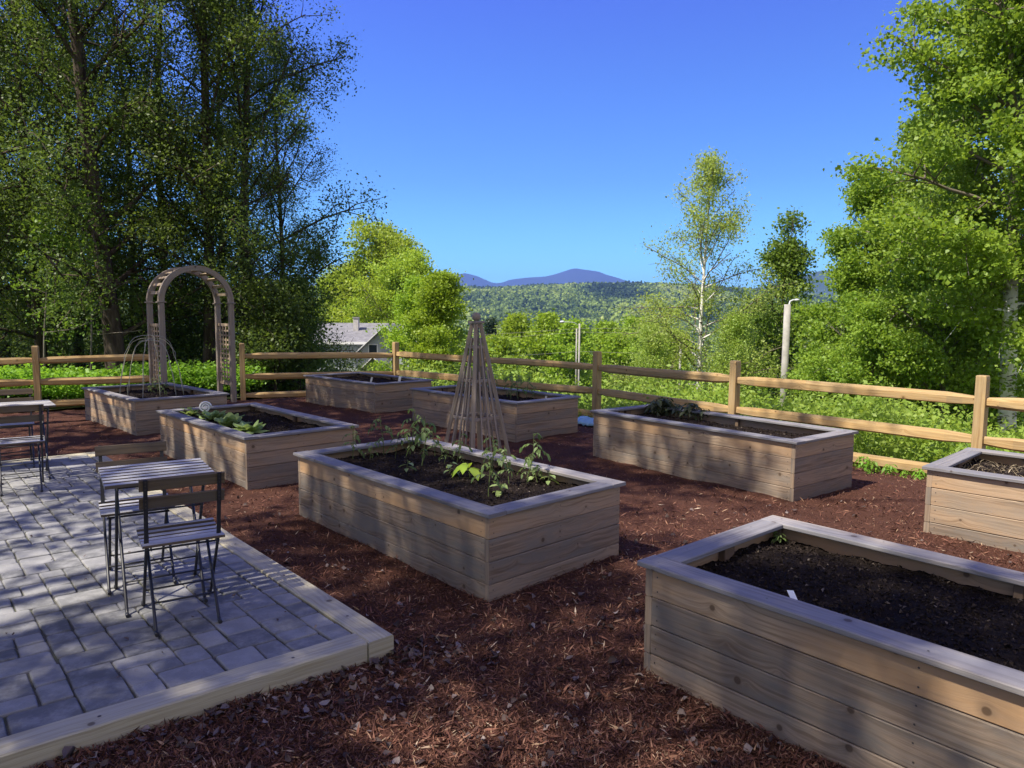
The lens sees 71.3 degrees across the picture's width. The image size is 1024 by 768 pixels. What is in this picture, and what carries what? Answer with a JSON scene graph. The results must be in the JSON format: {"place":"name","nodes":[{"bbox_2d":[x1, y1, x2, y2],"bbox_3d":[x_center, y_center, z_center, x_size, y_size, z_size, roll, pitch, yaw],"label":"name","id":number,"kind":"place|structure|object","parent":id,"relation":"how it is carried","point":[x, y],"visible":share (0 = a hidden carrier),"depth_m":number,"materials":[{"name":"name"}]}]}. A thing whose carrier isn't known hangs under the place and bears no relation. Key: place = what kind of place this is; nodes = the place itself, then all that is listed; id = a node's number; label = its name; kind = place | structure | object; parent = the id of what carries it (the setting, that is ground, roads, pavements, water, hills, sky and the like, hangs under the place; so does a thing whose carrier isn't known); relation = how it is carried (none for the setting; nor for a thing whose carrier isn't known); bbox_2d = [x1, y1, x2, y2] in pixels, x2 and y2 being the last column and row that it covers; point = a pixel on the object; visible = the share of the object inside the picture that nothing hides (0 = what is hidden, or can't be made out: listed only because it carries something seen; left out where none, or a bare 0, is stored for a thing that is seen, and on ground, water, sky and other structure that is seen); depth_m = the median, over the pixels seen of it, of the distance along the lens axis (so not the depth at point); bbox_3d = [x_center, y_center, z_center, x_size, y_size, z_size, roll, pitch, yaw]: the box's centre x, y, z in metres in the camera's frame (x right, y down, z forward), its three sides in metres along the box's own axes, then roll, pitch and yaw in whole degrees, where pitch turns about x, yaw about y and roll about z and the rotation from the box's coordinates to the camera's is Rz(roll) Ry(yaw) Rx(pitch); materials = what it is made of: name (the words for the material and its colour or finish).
{"place":"outdoors","nodes":[
{"label":"outdoors","id":0,"kind":"place"},
{"bbox_2d":[0,396,289,410],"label":"woodland floor","id":1,"kind":"structure","parent":0,"point":[80,406],"depth_m":15.90,"materials":[{"name":"brown soil"}]},
{"bbox_2d":[0,0,89,348],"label":"woodland tree","id":2,"kind":"object","parent":1,"relation":"on","point":[4,222],"visible":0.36,"depth_m":18.52,"materials":[{"name":"green plant"}]},
{"bbox_2d":[0,0,93,398],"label":"woodland tree","id":3,"kind":"object","parent":1,"relation":"on","point":[6,341],"visible":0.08,"depth_m":22.47,"materials":[{"name":"green plant"}]},
{"bbox_2d":[0,210,96,399],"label":"sapling","id":4,"kind":"object","parent":1,"relation":"on","point":[42,226],"visible":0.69,"depth_m":16.82,"materials":[{"name":"green plant"}]},
{"bbox_2d":[0,0,157,371],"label":"woodland tree","id":5,"kind":"object","parent":1,"relation":"on","point":[79,348],"visible":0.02,"depth_m":23.26,"materials":[{"name":"green plant"}]},
{"bbox_2d":[2,167,156,365],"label":"woods","id":6,"kind":"object","parent":1,"relation":"on","point":[59,292],"visible":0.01,"depth_m":39.07,"materials":[{"name":"green plant"}]},
{"bbox_2d":[0,0,190,399],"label":"woodland tree","id":7,"kind":"object","parent":1,"relation":"on","point":[38,339],"visible":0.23,"depth_m":19.77,"materials":[{"name":"green plant"}]},
{"bbox_2d":[54,189,150,369],"bbox_3d":[-10.187,-2.089,17.550,2.103,5.278,2.102,5,7,39],"label":"sapling","id":8,"kind":"object","parent":1,"relation":"on","point":[87,254],"visible":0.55,"depth_m":17.17,"materials":[{"name":"green plant"}]},
{"bbox_2d":[2,0,223,363],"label":"woodland tree","id":9,"kind":"object","parent":1,"relation":"on","point":[115,174],"visible":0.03,"depth_m":22.50,"materials":[{"name":"green plant"}]},
{"bbox_2d":[0,0,238,371],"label":"woodland tree","id":10,"kind":"object","parent":1,"relation":"on","point":[103,282],"visible":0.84,"depth_m":17.07,"materials":[{"name":"green plant"}]},
{"bbox_2d":[23,0,280,367],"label":"woodland tree","id":11,"kind":"object","parent":1,"relation":"on","point":[131,71],"visible":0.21,"depth_m":20.42,"materials":[{"name":"green plant"}]},
{"bbox_2d":[0,355,313,399],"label":"ground cover","id":12,"kind":"object","parent":1,"relation":"on","point":[204,376],"visible":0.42,"depth_m":16.07,"materials":[{"name":"green plant"}]},
{"bbox_2d":[139,276,228,392],"bbox_3d":[-10.895,-1.468,23.923,3.766,4.732,4.845,-2,6,-27],"label":"woodland shrub","id":13,"kind":"object","parent":1,"relation":"on","point":[181,335],"visible":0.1,"depth_m":23.42,"materials":[{"name":"green plant"}]},
{"bbox_2d":[63,0,320,364],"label":"woodland tree","id":14,"kind":"object","parent":1,"relation":"on","point":[208,332],"visible":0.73,"depth_m":18.36,"materials":[{"name":"green plant"}]},
{"bbox_2d":[0,269,383,399],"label":"undergrowth","id":15,"kind":"object","parent":1,"relation":"on","point":[19,352],"visible":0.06,"depth_m":22.95,"materials":[{"name":"green plant"}]},
{"bbox_2d":[118,0,306,395],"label":"woodland tree","id":16,"kind":"object","parent":1,"relation":"on","point":[199,337],"visible":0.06,"depth_m":23.64,"materials":[{"name":"green plant"}]},
{"bbox_2d":[116,0,394,392],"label":"woodland tree","id":17,"kind":"object","parent":1,"relation":"on","point":[277,102],"visible":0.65,"depth_m":19.44,"materials":[{"name":"green plant"}]},
{"bbox_2d":[200,275,333,392],"bbox_3d":[-6.332,-1.220,18.124,3.269,3.210,3.790,0,5,0],"label":"woodland shrub","id":18,"kind":"object","parent":1,"relation":"on","point":[278,319],"visible":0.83,"depth_m":18.11,"materials":[{"name":"green plant"}]},
{"bbox_2d":[192,15,363,390],"bbox_3d":[-7.497,-5.480,22.914,5.324,12.158,4.718,-5,7,-43],"label":"woodland tree","id":19,"kind":"object","parent":1,"relation":"on","point":[280,174],"visible":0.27,"depth_m":22.67,"materials":[{"name":"green plant"}]},
{"bbox_2d":[255,263,349,391],"bbox_3d":[-5.743,-1.460,19.392,2.996,3.609,3.044,0,5,0],"label":"woodland shrub","id":20,"kind":"object","parent":1,"relation":"on","point":[299,283],"visible":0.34,"depth_m":19.30,"materials":[{"name":"green plant"}]},
{"bbox_2d":[364,271,466,370],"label":"lime tree","id":21,"kind":"object","parent":1,"relation":"on","point":[404,301],"visible":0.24,"depth_m":48.11,"materials":[{"name":"green plant"}]},
{"bbox_2d":[369,328,1023,436],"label":"undergrowth","id":22,"kind":"object","parent":1,"relation":"on","point":[585,402],"visible":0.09,"depth_m":17.20,"materials":[{"name":"green plant"}]},
{"bbox_2d":[0,455,350,737],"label":"patio paving","id":23,"kind":"structure","parent":0,"point":[96,683],"depth_m":3.89,"materials":[{"name":"grey stone"}]},
{"bbox_2d":[0,388,34,467],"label":"cafe chair","id":24,"kind":"object","parent":23,"relation":"on","point":[29,391],"visible":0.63,"depth_m":7.69,"materials":[{"name":"black metal"}]},
{"bbox_2d":[0,404,44,496],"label":"cafe chair","id":25,"kind":"object","parent":23,"relation":"on","point":[39,439],"visible":1,"depth_m":6.46,"materials":[{"name":"grey wood"}]},
{"bbox_2d":[0,400,55,478],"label":"cafe table","id":26,"kind":"object","parent":23,"relation":"on","point":[47,404],"visible":0.69,"depth_m":7.08,"materials":[{"name":"black metal"}]},
{"bbox_2d":[95,441,176,595],"bbox_3d":[-2.300,0.791,4.378,0.400,0.801,0.498,-3,6,-32],"label":"cafe chair","id":27,"kind":"object","parent":23,"relation":"on","point":[126,505],"visible":0.83,"depth_m":4.42,"materials":[{"name":"grey wood"}]},
{"bbox_2d":[98,458,214,617],"bbox_3d":[-2.025,0.857,4.100,0.550,0.728,0.542,-3,6,-33],"label":"cafe table","id":28,"kind":"object","parent":23,"relation":"on","point":[116,478],"visible":0.91,"depth_m":4.04,"materials":[{"name":"grey wood"}]},
{"bbox_2d":[136,471,224,636],"bbox_3d":[-1.785,0.846,3.841,0.400,0.801,0.498,-3,6,-32],"label":"cafe chair","id":29,"kind":"object","parent":23,"relation":"on","point":[173,534],"visible":1,"depth_m":3.72,"materials":[{"name":"grey wood"}]},
{"bbox_2d":[309,268,631,286],"bbox_3d":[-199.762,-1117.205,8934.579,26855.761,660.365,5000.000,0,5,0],"label":"mountains","id":30,"kind":"structure","parent":0,"point":[576,275],"depth_m":8338.36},
{"bbox_2d":[1,385,1021,474],"bbox_3d":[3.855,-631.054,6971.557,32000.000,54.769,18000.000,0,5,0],"label":"ground","id":31,"kind":"structure","parent":0,"point":[237,399],"depth_m":15.56,"materials":[{"name":"brown soil"}]},
{"bbox_2d":[1,453,86,463],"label":"edging timber","id":32,"kind":"object","parent":31,"relation":"on","point":[67,455],"visible":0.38,"depth_m":8.07,"materials":[{"name":"grey wood"}]},
{"bbox_2d":[0,633,367,767],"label":"edging timber","id":33,"kind":"object","parent":31,"relation":"on","point":[39,745],"visible":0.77,"depth_m":3.01,"materials":[{"name":"beige wood"}]},
{"bbox_2d":[86,452,393,662],"bbox_3d":[-2.783,1.108,5.972,0.144,0.153,6.420,-4,7,-41],"label":"edging timber","id":34,"kind":"object","parent":31,"relation":"on","point":[379,640],"visible":0.34,"depth_m":4.15,"materials":[{"name":"grey wood"}]},
{"bbox_2d":[302,259,375,347],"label":"lime tree","id":35,"kind":"object","parent":31,"relation":"on","point":[334,302],"visible":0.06,"depth_m":74.17,"materials":[{"name":"green plant"}]},
{"bbox_2d":[308,317,416,370],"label":"house","id":36,"kind":"structure","parent":31,"relation":"on","point":[363,340],"depth_m":58.20,"materials":[{"name":"grey"}]},
{"bbox_2d":[320,213,454,347],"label":"lime tree","id":37,"kind":"object","parent":31,"relation":"on","point":[384,240],"visible":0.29,"depth_m":69.68,"materials":[{"name":"green plant"}]},
{"bbox_2d":[340,245,465,348],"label":"lime tree","id":38,"kind":"object","parent":31,"relation":"on","point":[390,277],"visible":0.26,"depth_m":64.23,"materials":[{"name":"green plant"}]},
{"bbox_2d":[395,265,499,384],"bbox_3d":[-3.957,-2.001,38.052,5.688,8.552,5.641,4,6,33],"label":"lime tree","id":39,"kind":"object","parent":31,"relation":"on","point":[436,315],"visible":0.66,"depth_m":37.16,"materials":[{"name":"green plant"}]},
{"bbox_2d":[479,316,500,363],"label":"valley tree","id":40,"kind":"object","parent":31,"relation":"on","point":[489,324],"visible":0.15,"depth_m":94.35,"materials":[{"name":"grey plant"}]},
{"bbox_2d":[467,333,532,379],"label":"valley tree","id":41,"kind":"object","parent":31,"relation":"on","point":[501,340],"visible":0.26,"depth_m":65.63,"materials":[{"name":"green plant"}]},
{"bbox_2d":[479,309,537,375],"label":"valley tree","id":42,"kind":"object","parent":31,"relation":"on","point":[512,325],"visible":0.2,"depth_m":90.09,"materials":[{"name":"green plant"}]},
{"bbox_2d":[506,308,568,381],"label":"valley tree","id":43,"kind":"object","parent":31,"relation":"on","point":[545,323],"visible":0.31,"depth_m":85.95,"materials":[{"name":"green plant"}]},
{"bbox_2d":[528,316,602,396],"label":"valley tree","id":44,"kind":"object","parent":31,"relation":"on","point":[566,338],"visible":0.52,"depth_m":82.59,"materials":[{"name":"green plant"}]},
{"bbox_2d":[585,329,640,399],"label":"valley tree","id":45,"kind":"object","parent":31,"relation":"on","point":[620,355],"visible":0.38,"depth_m":74.30,"materials":[{"name":"green plant"}]},
{"bbox_2d":[581,318,644,385],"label":"valley tree","id":46,"kind":"object","parent":31,"relation":"on","point":[605,323],"visible":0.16,"depth_m":97.10,"materials":[{"name":"green plant"}]},
{"bbox_2d":[591,312,654,357],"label":"valley tree","id":47,"kind":"object","parent":31,"relation":"on","point":[630,321],"visible":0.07,"depth_m":108.99,"materials":[{"name":"green plant"}]},
{"bbox_2d":[620,318,687,394],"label":"tree","id":48,"kind":"object","parent":31,"relation":"on","point":[652,356],"visible":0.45,"depth_m":23.87,"materials":[{"name":"green plant"}]},
{"bbox_2d":[630,328,695,398],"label":"valley tree","id":49,"kind":"object","parent":31,"relation":"on","point":[684,360],"visible":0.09,"depth_m":60.84,"materials":[{"name":"green plant"}]},
{"bbox_2d":[602,146,805,398],"bbox_3d":[6.665,-3.064,24.723,7.126,10.251,6.763,0,5,-7],"label":"birch tree","id":50,"kind":"object","parent":31,"relation":"on","point":[712,177],"visible":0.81,"depth_m":24.35,"materials":[{"name":"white plant"}]},
{"bbox_2d":[691,308,772,406],"bbox_3d":[7.338,-0.312,24.101,2.816,4.638,3.380,-4,7,-39],"label":"tree","id":51,"kind":"object","parent":31,"relation":"on","point":[736,328],"visible":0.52,"depth_m":23.72,"materials":[{"name":"green plant"}]},
{"bbox_2d":[715,302,800,400],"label":"valley tree","id":52,"kind":"object","parent":31,"relation":"on","point":[765,388],"visible":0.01,"depth_m":78.55,"materials":[{"name":"green plant"}]},
{"bbox_2d":[578,407,942,476],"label":"grass","id":53,"kind":"structure","parent":31,"relation":"on","point":[871,452],"depth_m":9.02,"materials":[{"name":"green plant"}]},
{"bbox_2d":[721,205,826,405],"bbox_3d":[11.057,-2.148,28.901,4.431,10.033,4.385,-5,7,-44],"label":"maple tree","id":54,"kind":"object","parent":31,"relation":"on","point":[789,255],"visible":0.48,"depth_m":28.57,"materials":[{"name":"green plant"}]},
{"bbox_2d":[780,299,799,409],"bbox_3d":[7.773,-0.200,20.066,0.436,4.369,0.200,0,5,0],"label":"lamp pole","id":55,"kind":"object","parent":31,"relation":"on","point":[786,341],"visible":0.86,"depth_m":19.91,"materials":[{"name":"metal"}]},
{"bbox_2d":[591,376,1023,477],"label":"undergrowth","id":56,"kind":"object","parent":31,"relation":"on","point":[881,443],"visible":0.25,"depth_m":9.80,"materials":[{"name":"green plant"}]},
{"bbox_2d":[756,159,932,417],"bbox_3d":[10.818,-2.360,22.087,5.604,8.909,5.650,-4,7,-40],"label":"maple tree","id":57,"kind":"object","parent":31,"relation":"on","point":[851,252],"visible":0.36,"depth_m":21.34,"materials":[{"name":"green plant"}]},
{"bbox_2d":[769,284,955,418],"bbox_3d":[9.161,-0.360,18.525,4.124,4.479,4.551,-4,7,-38],"label":"maple tree","id":58,"kind":"object","parent":31,"relation":"on","point":[856,318],"visible":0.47,"depth_m":18.09,"materials":[{"name":"green plant"}]},
{"bbox_2d":[800,101,1023,427],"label":"maple tree","id":59,"kind":"object","parent":31,"relation":"on","point":[899,142],"visible":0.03,"depth_m":22.32,"materials":[{"name":"green plant"}]},
{"bbox_2d":[804,256,1023,432],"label":"maple tree","id":60,"kind":"object","parent":31,"relation":"on","point":[911,349],"visible":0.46,"depth_m":16.97,"materials":[{"name":"green plant"}]},
{"bbox_2d":[823,0,1023,437],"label":"maple tree","id":61,"kind":"object","parent":31,"relation":"on","point":[983,68],"visible":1,"depth_m":15.44,"materials":[{"name":"green plant"}]},
{"bbox_2d":[965,92,1023,389],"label":"maple tree","id":62,"kind":"object","parent":31,"relation":"on","point":[999,179],"visible":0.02,"depth_m":20.14,"materials":[{"name":"green plant"}]},
{"bbox_2d":[0,397,1023,767],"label":"mulch yard","id":63,"kind":"structure","parent":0,"point":[574,449],"depth_m":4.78,"materials":[{"name":"brown wood"}]},
{"bbox_2d":[0,344,157,411],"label":"split rail fence","id":64,"kind":"object","parent":63,"relation":"on","point":[37,381],"visible":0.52,"depth_m":14.16,"materials":[{"name":"brown wood"}]},
{"bbox_2d":[81,382,229,435],"bbox_3d":[-5.660,0.387,11.287,2.449,0.586,1.363,6,8,44],"label":"raised bed","id":65,"kind":"object","parent":63,"relation":"on","point":[133,412],"visible":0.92,"depth_m":10.68,"materials":[{"name":"brown wood"}]},
{"bbox_2d":[119,335,183,398],"bbox_3d":[-5.694,-0.259,11.266,0.936,1.034,0.954,0,5,0],"label":"hoop trellis","id":66,"kind":"object","parent":65,"relation":"on","point":[143,363],"visible":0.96,"depth_m":11.19,"materials":[{"name":"wicker"}]},
{"bbox_2d":[144,265,236,401],"bbox_3d":[-6.195,-0.799,13.830,1.420,2.929,0.850,-5,7,-42],"label":"garden arbor","id":67,"kind":"object","parent":63,"relation":"on","point":[168,276],"visible":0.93,"depth_m":13.74,"materials":[{"name":"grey wood"}]},
{"bbox_2d":[156,402,358,489],"bbox_3d":[-3.016,0.673,8.275,1.260,0.587,2.654,-5,7,-43],"label":"raised bed","id":68,"kind":"object","parent":63,"relation":"on","point":[247,461],"visible":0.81,"depth_m":7.51,"materials":[{"name":"brown wood"}]},
{"bbox_2d":[197,410,225,420],"bbox_3d":[-3.636,0.378,8.674,0.381,0.147,0.469,0,5,-7],"label":"lettuce","id":69,"kind":"object","parent":68,"relation":"on","point":[212,415],"visible":0.91,"depth_m":8.63,"materials":[{"name":"green plant"}]},
{"bbox_2d":[214,412,251,426],"bbox_3d":[-3.215,0.417,8.161,0.457,0.173,0.409,1,5,7],"label":"lettuce","id":70,"kind":"object","parent":68,"relation":"on","point":[229,419],"visible":0.77,"depth_m":8.13,"materials":[{"name":"green plant"}]},
{"bbox_2d":[232,420,268,433],"bbox_3d":[-2.845,0.474,7.752,0.400,0.154,0.492,-2,6,-22],"label":"lettuce","id":71,"kind":"object","parent":68,"relation":"on","point":[256,427],"visible":0.97,"depth_m":7.72,"materials":[{"name":"green plant"}]},
{"bbox_2d":[45,636,486,767],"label":"dead leaves","id":72,"kind":"object","parent":63,"relation":"on","point":[67,751],"visible":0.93,"depth_m":3.10,"materials":[{"name":"brown plant"}]},
{"bbox_2d":[239,343,392,399],"bbox_3d":[-4.340,-0.131,16.065,3.321,1.600,0.135,-2,6,-21],"label":"split rail fence","id":73,"kind":"object","parent":63,"relation":"on","point":[290,355],"visible":0.8,"depth_m":15.77,"materials":[{"name":"brown wood"}]},
{"bbox_2d":[303,372,433,412],"bbox_3d":[-2.778,0.162,13.662,1.299,0.586,2.466,-5,8,-45],"label":"raised bed","id":74,"kind":"object","parent":63,"relation":"on","point":[379,393],"visible":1,"depth_m":12.99,"materials":[{"name":"brown wood"}]},
{"bbox_2d":[293,436,625,601],"bbox_3d":[-0.527,0.926,5.578,1.282,0.586,2.545,-5,7,-42],"label":"raised bed","id":75,"kind":"object","parent":63,"relation":"on","point":[461,531],"visible":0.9,"depth_m":4.92,"materials":[{"name":"brown wood"}]},
{"bbox_2d":[342,425,364,458],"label":"tomato seedling","id":76,"kind":"object","parent":75,"relation":"on","point":[354,442],"visible":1,"depth_m":6.23,"materials":[{"name":"green plant"}]},
{"bbox_2d":[368,418,392,454],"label":"tomato seedling","id":77,"kind":"object","parent":75,"relation":"on","point":[386,428],"visible":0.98,"depth_m":6.43,"materials":[{"name":"green plant"}]},
{"bbox_2d":[397,408,425,446],"bbox_3d":[-0.926,0.425,6.626,0.273,0.399,0.246,-1,6,-12],"label":"tomato seedling","id":78,"kind":"object","parent":75,"relation":"on","point":[417,426],"visible":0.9,"depth_m":6.63,"materials":[{"name":"green plant"}]},
{"bbox_2d":[406,416,444,465],"bbox_3d":[-0.714,0.486,5.996,0.311,0.425,0.293,1,5,3],"label":"tomato seedling","id":79,"kind":"object","parent":75,"relation":"on","point":[423,436],"visible":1,"depth_m":5.99,"materials":[{"name":"green plant"}]},
{"bbox_2d":[452,433,472,462],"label":"tomato seedling","id":80,"kind":"object","parent":75,"relation":"on","point":[459,447],"visible":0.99,"depth_m":6.09,"materials":[{"name":"green plant"}]},
{"bbox_2d":[451,463,482,479],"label":"squash seedling","id":81,"kind":"object","parent":75,"relation":"on","point":[462,467],"visible":0.94,"depth_m":5.46,"materials":[{"name":"green plant"}]},
{"bbox_2d":[471,450,506,496],"bbox_3d":[-0.155,0.633,4.980,0.229,0.335,0.207,-2,6,-25],"label":"tomato seedling","id":82,"kind":"object","parent":75,"relation":"on","point":[491,472],"visible":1,"depth_m":4.98,"materials":[{"name":"green plant"}]},
{"bbox_2d":[492,445,517,483],"bbox_3d":[-0.043,0.611,5.395,0.177,0.302,0.204,-1,6,-13],"label":"tomato seedling","id":83,"kind":"object","parent":75,"relation":"on","point":[503,458],"visible":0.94,"depth_m":5.39,"materials":[{"name":"green plant"}]},
{"bbox_2d":[519,433,550,476],"bbox_3d":[0.160,0.561,5.493,0.222,0.367,0.242,3,6,23],"label":"tomato seedling","id":84,"kind":"object","parent":75,"relation":"on","point":[539,436],"visible":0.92,"depth_m":5.50,"materials":[{"name":"green plant"}]},
{"bbox_2d":[444,312,510,456],"bbox_3d":[-0.401,0.130,7.998,0.656,1.858,0.656,-5,7,-42],"label":"garden obelisk","id":85,"kind":"object","parent":63,"relation":"on","point":[476,380],"visible":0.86,"depth_m":7.93,"materials":[{"name":"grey wood"}]},
{"bbox_2d":[410,384,580,442],"bbox_3d":[-0.318,0.414,10.982,1.281,0.587,2.531,-5,7,-42],"label":"raised bed","id":86,"kind":"object","parent":63,"relation":"on","point":[524,418],"visible":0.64,"depth_m":10.31,"materials":[{"name":"brown wood"}]},
{"bbox_2d":[578,416,593,425],"bbox_3d":[1.312,0.616,11.789,0.508,0.140,0.322,4,7,36],"label":"plastic sheet","id":87,"kind":"object","parent":63,"relation":"on","point":[585,420],"visible":0.54,"depth_m":11.76,"materials":[{"name":"blue plastic"}]},
{"bbox_2d":[221,495,1011,767],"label":"dead leaves","id":88,"kind":"object","parent":63,"relation":"on","point":[396,760],"visible":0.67,"depth_m":3.14,"materials":[{"name":"brown plant"}]},
{"bbox_2d":[392,342,1023,474],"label":"split rail fence","id":89,"kind":"object","parent":63,"relation":"on","point":[981,401],"visible":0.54,"depth_m":9.56,"materials":[{"name":"brown wood"}]},
{"bbox_2d":[590,404,858,501],"bbox_3d":[2.225,0.686,7.979,1.129,0.586,2.729,-4,7,-37],"label":"raised bed","id":90,"kind":"object","parent":63,"relation":"on","point":[791,461],"visible":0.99,"depth_m":7.35,"materials":[{"name":"brown wood"}]},
{"bbox_2d":[644,401,662,415],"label":"herb plant","id":91,"kind":"object","parent":90,"relation":"on","point":[652,406],"visible":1,"depth_m":8.95,"materials":[{"name":"green plant"}]},
{"bbox_2d":[679,403,701,419],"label":"herb plant","id":92,"kind":"object","parent":90,"relation":"on","point":[688,408],"visible":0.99,"depth_m":8.65,"materials":[{"name":"green plant"}]},
{"bbox_2d":[637,515,1023,767],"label":"raised bed","id":93,"kind":"object","parent":63,"relation":"on","point":[862,651],"visible":1,"depth_m":2.96,"materials":[{"name":"brown wood"}]},
{"bbox_2d":[854,456,872,470],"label":"weed","id":94,"kind":"object","parent":63,"relation":"on","point":[865,465],"visible":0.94,"depth_m":8.57,"materials":[{"name":"green plant"}]},
{"bbox_2d":[922,447,1023,552],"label":"raised bed","id":95,"kind":"object","parent":63,"relation":"on","point":[985,507],"visible":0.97,"depth_m":5.48,"materials":[{"name":"brown wood"}]},
{"bbox_2d":[964,458,1023,476],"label":"straw","id":96,"kind":"object","parent":95,"relation":"in","point":[1011,467],"visible":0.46,"depth_m":6.00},
{"bbox_2d":[0,0,1023,287],"label":"sky","id":97,"kind":"structure","parent":0,"point":[513,139],"materials":[{"name":"blue"}]},
{"bbox_2d":[124,292,1023,372],"bbox_3d":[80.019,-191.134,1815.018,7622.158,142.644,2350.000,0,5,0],"label":"hills","id":98,"kind":"structure","parent":0,"point":[577,314],"depth_m":1195.44,"materials":[{"name":"green plant"}]},
{"bbox_2d":[142,280,1019,358],"bbox_3d":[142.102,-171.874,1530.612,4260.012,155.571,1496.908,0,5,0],"label":"hill forest","id":99,"kind":"object","parent":98,"relation":"on","point":[602,301],"visible":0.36,"depth_m":1414.64,"materials":[{"name":"green plant"}]},
{"bbox_2d":[762,271,877,295],"bbox_3d":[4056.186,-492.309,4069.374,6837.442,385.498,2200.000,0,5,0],"label":"hills","id":100,"kind":"structure","parent":0,"point":[821,287],"depth_m":3818.80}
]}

